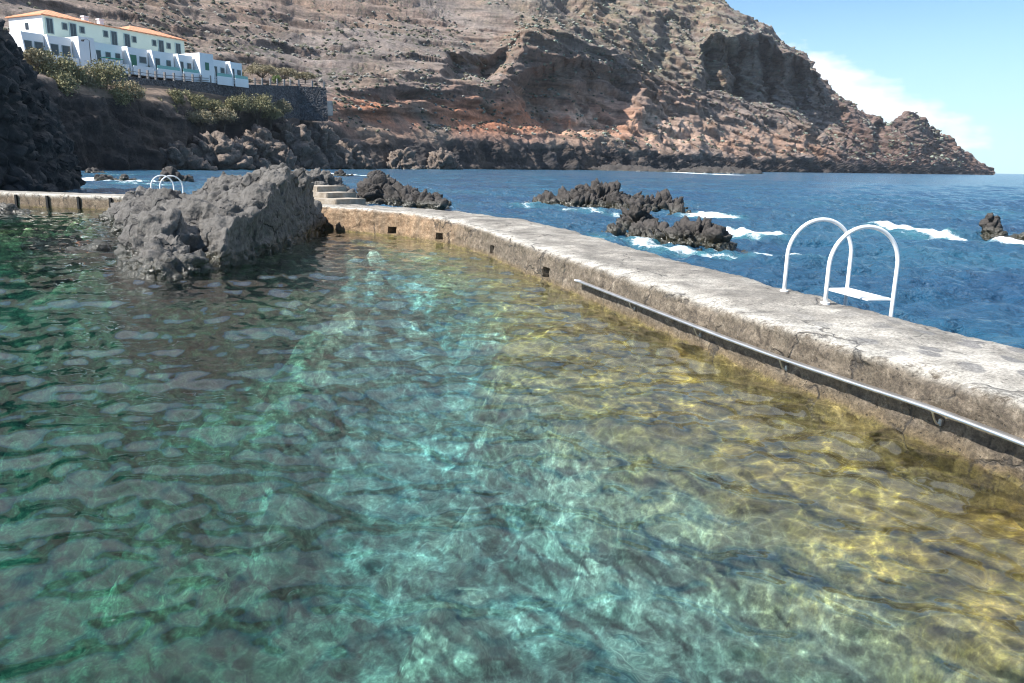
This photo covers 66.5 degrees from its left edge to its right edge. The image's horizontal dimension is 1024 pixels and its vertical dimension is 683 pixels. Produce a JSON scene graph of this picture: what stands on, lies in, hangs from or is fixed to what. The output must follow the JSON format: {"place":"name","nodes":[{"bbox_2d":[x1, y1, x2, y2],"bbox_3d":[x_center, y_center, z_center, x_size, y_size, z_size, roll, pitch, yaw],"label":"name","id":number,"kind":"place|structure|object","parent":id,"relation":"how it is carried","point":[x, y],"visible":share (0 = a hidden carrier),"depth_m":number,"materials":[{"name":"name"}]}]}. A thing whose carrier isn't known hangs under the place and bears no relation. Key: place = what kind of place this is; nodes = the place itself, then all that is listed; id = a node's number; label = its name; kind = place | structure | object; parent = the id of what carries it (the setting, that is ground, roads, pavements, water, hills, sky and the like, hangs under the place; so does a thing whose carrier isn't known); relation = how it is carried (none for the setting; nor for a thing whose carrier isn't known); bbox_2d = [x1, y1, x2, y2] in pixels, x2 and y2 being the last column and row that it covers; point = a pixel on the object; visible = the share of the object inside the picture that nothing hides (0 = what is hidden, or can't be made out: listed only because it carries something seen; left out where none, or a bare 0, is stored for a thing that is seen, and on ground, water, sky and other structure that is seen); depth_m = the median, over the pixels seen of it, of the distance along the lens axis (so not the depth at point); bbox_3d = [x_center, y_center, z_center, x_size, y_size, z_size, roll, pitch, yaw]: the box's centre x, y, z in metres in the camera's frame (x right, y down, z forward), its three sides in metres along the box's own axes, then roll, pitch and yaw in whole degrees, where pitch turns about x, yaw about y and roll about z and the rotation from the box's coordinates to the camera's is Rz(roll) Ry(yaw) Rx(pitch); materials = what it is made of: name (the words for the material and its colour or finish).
{"place":"outdoors","nodes":[
{"label":"outdoors","id":0,"kind":"place"},
{"bbox_2d":[0,19,85,191],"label":"sea cliff","id":1,"kind":"structure","parent":0,"point":[36,148],"depth_m":40.62,"materials":[{"name":"grey stone"}]},
{"bbox_2d":[0,0,994,174],"bbox_3d":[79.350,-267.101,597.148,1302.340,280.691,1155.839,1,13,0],"label":"coastal hillside","id":2,"kind":"structure","parent":0,"point":[104,131],"depth_m":383.76,"materials":[{"name":"brown stone"}]},
{"bbox_2d":[9,30,44,51],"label":"terrace house","id":3,"kind":"structure","parent":2,"relation":"on","point":[24,40],"depth_m":132.14,"materials":[{"name":"white paint"}]},
{"bbox_2d":[24,40,31,48],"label":"door","id":4,"kind":"structure","parent":3,"relation":"in","point":[28,43],"depth_m":132.19,"materials":[{"name":"glass"}]},
{"bbox_2d":[34,41,43,50],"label":"door","id":5,"kind":"structure","parent":3,"relation":"in","point":[37,45],"depth_m":133.68,"materials":[{"name":"glass"}]},
{"bbox_2d":[23,46,53,72],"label":"shrub","id":6,"kind":"object","parent":2,"relation":"on","point":[31,54],"visible":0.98,"depth_m":112.38,"materials":[{"name":"green plant"}]},
{"bbox_2d":[31,46,76,74],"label":"shrub","id":7,"kind":"object","parent":2,"relation":"on","point":[45,69],"visible":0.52,"depth_m":114.87,"materials":[{"name":"green plant"}]},
{"bbox_2d":[43,34,79,67],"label":"terrace house","id":8,"kind":"structure","parent":2,"relation":"on","point":[56,45],"depth_m":136.55,"materials":[{"name":"white paint"}]},
{"bbox_2d":[50,43,59,55],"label":"door","id":9,"kind":"structure","parent":8,"relation":"in","point":[54,47],"depth_m":136.09,"materials":[{"name":"glass"}]},
{"bbox_2d":[61,45,70,56],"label":"door","id":10,"kind":"structure","parent":8,"relation":"in","point":[65,49],"depth_m":137.71,"materials":[{"name":"glass"}]},
{"bbox_2d":[42,67,80,96],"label":"shrub","id":11,"kind":"object","parent":2,"relation":"on","point":[63,79],"visible":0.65,"depth_m":113.12,"materials":[{"name":"green plant"}]},
{"bbox_2d":[51,57,88,83],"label":"shrub","id":12,"kind":"object","parent":2,"relation":"on","point":[80,74],"visible":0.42,"depth_m":118.33,"materials":[{"name":"green plant"}]},
{"bbox_2d":[65,36,95,68],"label":"terrace house","id":13,"kind":"structure","parent":2,"relation":"on","point":[80,50],"depth_m":138.80,"materials":[{"name":"white paint"}]},
{"bbox_2d":[74,66,104,91],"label":"shrub","id":14,"kind":"object","parent":2,"relation":"on","point":[89,83],"visible":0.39,"depth_m":120.82,"materials":[{"name":"green plant"}]},
{"bbox_2d":[5,10,186,53],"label":"apartment house","id":15,"kind":"structure","parent":2,"relation":"on","point":[50,23],"depth_m":149.57,"materials":[{"name":"white paint"}]},
{"bbox_2d":[45,17,54,34],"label":"window","id":16,"kind":"structure","parent":15,"relation":"in","point":[49,23],"depth_m":141.47,"materials":[{"name":"grey glass"}]},
{"bbox_2d":[61,22,67,30],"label":"window","id":17,"kind":"structure","parent":15,"relation":"in","point":[64,25],"depth_m":143.95,"materials":[{"name":"grey glass"}]},
{"bbox_2d":[68,22,77,36],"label":"window","id":18,"kind":"structure","parent":15,"relation":"in","point":[72,26],"depth_m":145.43,"materials":[{"name":"grey glass"}]},
{"bbox_2d":[79,26,84,33],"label":"window","id":19,"kind":"structure","parent":15,"relation":"in","point":[81,29],"depth_m":147.04,"materials":[{"name":"grey glass"}]},
{"bbox_2d":[103,30,108,37],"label":"window","id":20,"kind":"structure","parent":15,"relation":"in","point":[105,33],"depth_m":151.37,"materials":[{"name":"grey glass"}]},
{"bbox_2d":[110,30,117,44],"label":"window","id":21,"kind":"structure","parent":15,"relation":"in","point":[113,34],"depth_m":153.04,"materials":[{"name":"grey glass"}]},
{"bbox_2d":[123,33,130,46],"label":"window","id":22,"kind":"structure","parent":15,"relation":"in","point":[127,41],"depth_m":155.62,"materials":[{"name":"grey glass"}]},
{"bbox_2d":[131,36,136,42],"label":"window","id":23,"kind":"structure","parent":15,"relation":"in","point":[134,39],"depth_m":157.11,"materials":[{"name":"grey glass"}]},
{"bbox_2d":[152,39,156,46],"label":"window","id":24,"kind":"structure","parent":15,"relation":"in","point":[154,43],"depth_m":161.29,"materials":[{"name":"grey glass"}]},
{"bbox_2d":[157,39,164,51],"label":"window","id":25,"kind":"structure","parent":15,"relation":"in","point":[161,48],"depth_m":162.79,"materials":[{"name":"grey glass"}]},
{"bbox_2d":[166,42,170,48],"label":"window","id":26,"kind":"structure","parent":15,"relation":"in","point":[168,45],"depth_m":164.41,"materials":[{"name":"grey glass"}]},
{"bbox_2d":[175,43,181,53],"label":"window","id":27,"kind":"structure","parent":15,"relation":"in","point":[177,45],"depth_m":166.61,"materials":[{"name":"grey glass"}]},
{"bbox_2d":[81,58,130,93],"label":"shrub","id":28,"kind":"object","parent":2,"relation":"on","point":[106,73],"visible":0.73,"depth_m":123.16,"materials":[{"name":"green plant"}]},
{"bbox_2d":[94,42,128,73],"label":"terrace house","id":29,"kind":"structure","parent":2,"relation":"on","point":[106,52],"depth_m":144.15,"materials":[{"name":"white paint"}]},
{"bbox_2d":[96,50,101,59],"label":"door","id":30,"kind":"structure","parent":29,"relation":"in","point":[98,52],"depth_m":142.72,"materials":[{"name":"grey glass"}]},
{"bbox_2d":[106,87,134,105],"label":"shrub","id":31,"kind":"object","parent":2,"relation":"on","point":[123,96],"visible":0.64,"depth_m":125.37,"materials":[{"name":"green plant"}]},
{"bbox_2d":[110,79,146,98],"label":"shrub","id":32,"kind":"object","parent":2,"relation":"on","point":[136,90],"visible":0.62,"depth_m":128.61,"materials":[{"name":"green plant"}]},
{"bbox_2d":[122,46,154,76],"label":"terrace house","id":33,"kind":"structure","parent":2,"relation":"on","point":[135,59],"depth_m":148.70,"materials":[{"name":"white paint"}]},
{"bbox_2d":[130,54,136,65],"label":"door","id":34,"kind":"structure","parent":33,"relation":"in","point":[133,57],"depth_m":148.55,"materials":[{"name":"green paint"}]},
{"bbox_2d":[139,56,146,63],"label":"window","id":35,"kind":"structure","parent":33,"relation":"in","point":[141,59],"depth_m":150.08,"materials":[{"name":"grey glass"}]},
{"bbox_2d":[141,50,180,79],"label":"terrace house","id":36,"kind":"structure","parent":2,"relation":"on","point":[160,63],"depth_m":153.22,"materials":[{"name":"white paint"}]},
{"bbox_2d":[155,58,159,68],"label":"door","id":37,"kind":"structure","parent":36,"relation":"in","point":[157,60],"depth_m":152.74,"materials":[{"name":"glass"}]},
{"bbox_2d":[166,60,170,66],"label":"window","id":38,"kind":"structure","parent":36,"relation":"in","point":[168,62],"depth_m":154.81,"materials":[{"name":"grey glass"}]},
{"bbox_2d":[166,88,185,105],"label":"shrub","id":39,"kind":"object","parent":2,"relation":"on","point":[178,95],"visible":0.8,"depth_m":143.39,"materials":[{"name":"green plant"}]},
{"bbox_2d":[173,54,199,81],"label":"terrace house","id":40,"kind":"structure","parent":2,"relation":"on","point":[184,63],"depth_m":157.51,"materials":[{"name":"white paint"}]},
{"bbox_2d":[158,140,217,170],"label":"shore rock","id":41,"kind":"object","parent":2,"relation":"on","point":[178,154],"visible":0.41,"depth_m":130.23,"materials":[{"name":"grey stone"}]},
{"bbox_2d":[179,53,214,82],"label":"terrace house","id":42,"kind":"structure","parent":2,"relation":"on","point":[203,64],"depth_m":160.05,"materials":[{"name":"white paint"}]},
{"bbox_2d":[183,90,210,110],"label":"shrub","id":43,"kind":"object","parent":2,"relation":"on","point":[197,100],"visible":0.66,"depth_m":150.24,"materials":[{"name":"green plant"}]},
{"bbox_2d":[185,109,216,131],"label":"shrub","id":44,"kind":"object","parent":2,"relation":"on","point":[202,117],"visible":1,"depth_m":146.25,"materials":[{"name":"green plant"}]},
{"bbox_2d":[100,73,327,120],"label":"stone retaining wall","id":45,"kind":"structure","parent":2,"relation":"on","point":[308,104],"depth_m":183.17,"materials":[{"name":"grey stone"}]},
{"bbox_2d":[101,63,324,87],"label":"terrace fence","id":46,"kind":"object","parent":45,"relation":"on","point":[192,77],"visible":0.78,"depth_m":156.18,"materials":[{"name":"concrete"}]},
{"bbox_2d":[202,98,225,112],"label":"shrub","id":47,"kind":"object","parent":2,"relation":"on","point":[214,104],"visible":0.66,"depth_m":154.55,"materials":[{"name":"green plant"}]},
{"bbox_2d":[186,130,255,169],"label":"shore rock","id":48,"kind":"object","parent":2,"relation":"on","point":[217,149],"visible":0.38,"depth_m":141.94,"materials":[{"name":"grey stone"}]},
{"bbox_2d":[213,59,232,85],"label":"terrace house","id":49,"kind":"structure","parent":2,"relation":"on","point":[222,76],"depth_m":164.69,"materials":[{"name":"white paint"}]},
{"bbox_2d":[210,107,238,130],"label":"shrub","id":50,"kind":"object","parent":2,"relation":"on","point":[223,115],"visible":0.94,"depth_m":154.09,"materials":[{"name":"green plant"}]},
{"bbox_2d":[226,61,248,87],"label":"terrace house","id":51,"kind":"structure","parent":2,"relation":"on","point":[233,69],"depth_m":168.10,"materials":[{"name":"white paint"}]},
{"bbox_2d":[224,93,250,116],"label":"shrub","id":52,"kind":"object","parent":2,"relation":"on","point":[238,103],"visible":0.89,"depth_m":159.39,"materials":[{"name":"green plant"}]},
{"bbox_2d":[230,136,270,169],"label":"shore rock","id":53,"kind":"object","parent":2,"relation":"on","point":[247,148],"visible":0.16,"depth_m":153.76,"materials":[{"name":"grey stone"}]},
{"bbox_2d":[240,92,276,123],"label":"shrub","id":54,"kind":"object","parent":2,"relation":"on","point":[260,104],"visible":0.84,"depth_m":167.87,"materials":[{"name":"green plant"}]},
{"bbox_2d":[243,63,278,77],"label":"shrub","id":55,"kind":"object","parent":2,"relation":"on","point":[263,69],"visible":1,"depth_m":206.20,"materials":[{"name":"green plant"}]},
{"bbox_2d":[240,124,299,169],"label":"shore rock","id":56,"kind":"object","parent":2,"relation":"on","point":[271,149],"visible":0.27,"depth_m":161.79,"materials":[{"name":"grey stone"}]},
{"bbox_2d":[259,103,283,127],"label":"shrub","id":57,"kind":"object","parent":2,"relation":"on","point":[275,114],"visible":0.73,"depth_m":171.48,"materials":[{"name":"green plant"}]},
{"bbox_2d":[272,75,281,82],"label":"round tree","id":58,"kind":"object","parent":2,"relation":"on","point":[275,78],"visible":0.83,"depth_m":189.86,"materials":[{"name":"green plant"}]},
{"bbox_2d":[274,99,292,120],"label":"shrub","id":59,"kind":"object","parent":2,"relation":"on","point":[284,106],"visible":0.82,"depth_m":181.19,"materials":[{"name":"green plant"}]},
{"bbox_2d":[269,67,299,78],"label":"shrub","id":60,"kind":"object","parent":2,"relation":"on","point":[287,72],"visible":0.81,"depth_m":214.95,"materials":[{"name":"green plant"}]},
{"bbox_2d":[271,119,330,169],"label":"shore rock","id":61,"kind":"object","parent":2,"relation":"on","point":[298,141],"visible":0.31,"depth_m":177.26,"materials":[{"name":"grey stone"}]},
{"bbox_2d":[293,71,317,83],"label":"shrub","id":62,"kind":"object","parent":2,"relation":"on","point":[307,75],"visible":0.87,"depth_m":226.13,"materials":[{"name":"green plant"}]},
{"bbox_2d":[327,101,332,115],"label":"concrete block","id":63,"kind":"structure","parent":2,"relation":"on","point":[330,107],"depth_m":197.42,"materials":[{"name":"grey concrete"}]},
{"bbox_2d":[307,122,354,168],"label":"shore rock","id":64,"kind":"object","parent":2,"relation":"on","point":[326,138],"visible":0.36,"depth_m":191.43,"materials":[{"name":"grey stone"}]},
{"bbox_2d":[336,138,376,169],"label":"shore rock","id":65,"kind":"object","parent":2,"relation":"on","point":[362,161],"visible":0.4,"depth_m":202.39,"materials":[{"name":"grey stone"}]},
{"bbox_2d":[386,147,425,169],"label":"shore rock","id":66,"kind":"object","parent":2,"relation":"on","point":[404,157],"visible":0.43,"depth_m":227.37,"materials":[{"name":"grey stone"}]},
{"bbox_2d":[424,147,462,169],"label":"shore rock","id":67,"kind":"object","parent":2,"relation":"on","point":[440,158],"visible":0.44,"depth_m":245.77,"materials":[{"name":"grey stone"}]},
{"bbox_2d":[3,0,964,167],"bbox_3d":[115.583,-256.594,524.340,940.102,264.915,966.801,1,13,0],"label":"hillside scrub","id":68,"kind":"object","parent":2,"relation":"on","point":[352,39],"visible":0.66,"depth_m":349.88,"materials":[{"name":"brown plant"}]},
{"bbox_2d":[0,206,1023,682],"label":"water","id":69,"kind":"structure","parent":0,"point":[808,558],"depth_m":8.43,"materials":[{"name":"teal liquid"}]},
{"bbox_2d":[0,202,32,232],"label":"pool rock","id":70,"kind":"object","parent":69,"relation":"on","point":[8,207],"visible":0.48,"depth_m":27.59,"materials":[{"name":"grey stone"}]},
{"bbox_2d":[0,190,124,236],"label":"pool wall","id":71,"kind":"structure","parent":69,"relation":"on","point":[65,200],"depth_m":30.18,"materials":[{"name":"concrete"}]},
{"bbox_2d":[150,175,183,192],"bbox_3d":[-12.560,-5.037,28.523,1.060,2.044,0.551,-9,16,-38],"label":"pool ladder","id":72,"kind":"object","parent":71,"relation":"attached to","point":[168,176],"visible":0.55,"depth_m":28.29,"materials":[{"name":"white metal"}]},
{"bbox_2d":[11,235,117,290],"bbox_3d":[-10.880,-1.994,19.742,2.916,1.674,6.798,-8,16,-34],"label":"pool rock","id":73,"kind":"object","parent":69,"relation":"on","point":[51,275],"visible":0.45,"depth_m":17.75,"materials":[{"name":"grey stone"}]},
{"bbox_2d":[86,211,106,230],"bbox_3d":[-13.506,-3.879,26.342,1.380,1.026,2.408,-3,13,-16],"label":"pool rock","id":74,"kind":"object","parent":69,"relation":"on","point":[95,227],"visible":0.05,"depth_m":25.85,"materials":[{"name":"grey stone"}]},
{"bbox_2d":[95,162,327,365],"bbox_3d":[-7.531,-2.657,20.996,6.473,4.279,15.997,-6,15,-28],"label":"lava rock outcrop","id":75,"kind":"object","parent":69,"relation":"on","point":[221,223],"visible":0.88,"depth_m":14.97,"materials":[{"name":"grey stone"}]},
{"bbox_2d":[321,204,1023,528],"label":"pool wall","id":76,"kind":"structure","parent":69,"relation":"on","point":[977,380],"depth_m":7.67,"materials":[{"name":"concrete"}]},
{"bbox_2d":[313,185,365,204],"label":"concrete steps","id":77,"kind":"structure","parent":76,"relation":"on","point":[331,194],"depth_m":24.86,"materials":[{"name":"grey concrete"}]},
{"bbox_2d":[574,279,1023,446],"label":"handrail","id":78,"kind":"object","parent":76,"relation":"attached to","point":[976,425],"visible":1,"depth_m":6.60,"materials":[{"name":"silver metal"}]},
{"bbox_2d":[780,218,899,316],"bbox_3d":[3.888,-0.399,9.394,0.979,2.104,0.955,-2,13,-12],"label":"pool ladder","id":79,"kind":"object","parent":76,"relation":"attached to","point":[846,291],"visible":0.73,"depth_m":9.11,"materials":[{"name":"white metal"}]},
{"bbox_2d":[62,169,1023,348],"bbox_3d":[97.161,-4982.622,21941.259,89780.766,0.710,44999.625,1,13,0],"label":"sea","id":80,"kind":"structure","parent":0,"point":[958,274],"depth_m":31.60,"materials":[{"name":"liquid"}]},
{"bbox_2d":[85,167,105,172],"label":"surf rock","id":81,"kind":"object","parent":80,"relation":"in","point":[92,170],"visible":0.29,"depth_m":92.97,"materials":[{"name":"grey stone"}]},
{"bbox_2d":[93,174,122,180],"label":"surf rock","id":82,"kind":"object","parent":80,"relation":"in","point":[97,177],"visible":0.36,"depth_m":65.04,"materials":[{"name":"grey stone"}]},
{"bbox_2d":[119,174,136,180],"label":"surf rock","id":83,"kind":"object","parent":80,"relation":"in","point":[124,177],"visible":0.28,"depth_m":67.79,"materials":[{"name":"grey stone"}]},
{"bbox_2d":[158,166,193,181],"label":"surf rock","id":84,"kind":"object","parent":80,"relation":"in","point":[168,170],"visible":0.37,"depth_m":67.24,"materials":[{"name":"grey stone"}]},
{"bbox_2d":[295,167,361,197],"bbox_3d":[-9.870,-6.745,38.943,4.634,3.790,7.947,-4,14,-22],"label":"sea rock","id":85,"kind":"object","parent":80,"relation":"in","point":[320,177],"visible":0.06,"depth_m":40.25,"materials":[{"name":"grey stone"}]},
{"bbox_2d":[332,169,353,175],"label":"surf rock","id":86,"kind":"object","parent":80,"relation":"in","point":[339,172],"visible":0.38,"depth_m":104.06,"materials":[{"name":"grey stone"}]},
{"bbox_2d":[366,170,390,177],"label":"surf rock","id":87,"kind":"object","parent":80,"relation":"in","point":[374,172],"visible":0.29,"depth_m":95.83,"materials":[{"name":"grey stone"}]},
{"bbox_2d":[356,174,451,209],"bbox_3d":[-4.806,-6.214,36.943,6.472,3.297,3.404,10,16,36],"label":"sea rock","id":88,"kind":"object","parent":80,"relation":"in","point":[380,189],"visible":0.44,"depth_m":36.55,"materials":[{"name":"grey stone"}]},
{"bbox_2d":[525,178,691,214],"bbox_3d":[5.926,-6.314,39.229,6.111,3.595,11.048,-11,18,-44],"label":"sea rock","id":89,"kind":"object","parent":80,"relation":"in","point":[597,194],"visible":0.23,"depth_m":38.94,"materials":[{"name":"grey stone"}]},
{"bbox_2d":[601,198,747,252],"bbox_3d":[4.119,-2.659,22.665,2.890,2.738,6.968,-3,13,-16],"label":"sea rock","id":90,"kind":"object","parent":80,"relation":"in","point":[637,219],"visible":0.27,"depth_m":20.59,"materials":[{"name":"grey stone"}]},
{"bbox_2d":[590,163,763,173],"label":"reef","id":91,"kind":"object","parent":80,"relation":"in","point":[697,169],"visible":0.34,"depth_m":328.05},
{"bbox_2d":[979,212,1008,240],"bbox_3d":[15.642,-3.401,25.422,0.861,1.567,1.203,6,14,20],"label":"sea rock","id":92,"kind":"object","parent":80,"relation":"in","point":[990,224],"visible":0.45,"depth_m":25.33,"materials":[{"name":"grey stone"}]},
{"bbox_2d":[1008,232,1023,240],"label":"sea rock","id":93,"kind":"object","parent":80,"relation":"in","point":[1020,236],"visible":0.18,"depth_m":24.26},
{"bbox_2d":[725,0,1023,173],"label":"sky","id":94,"kind":"structure","parent":0,"point":[957,64],"materials":[{"name":"blue"}]}
]}

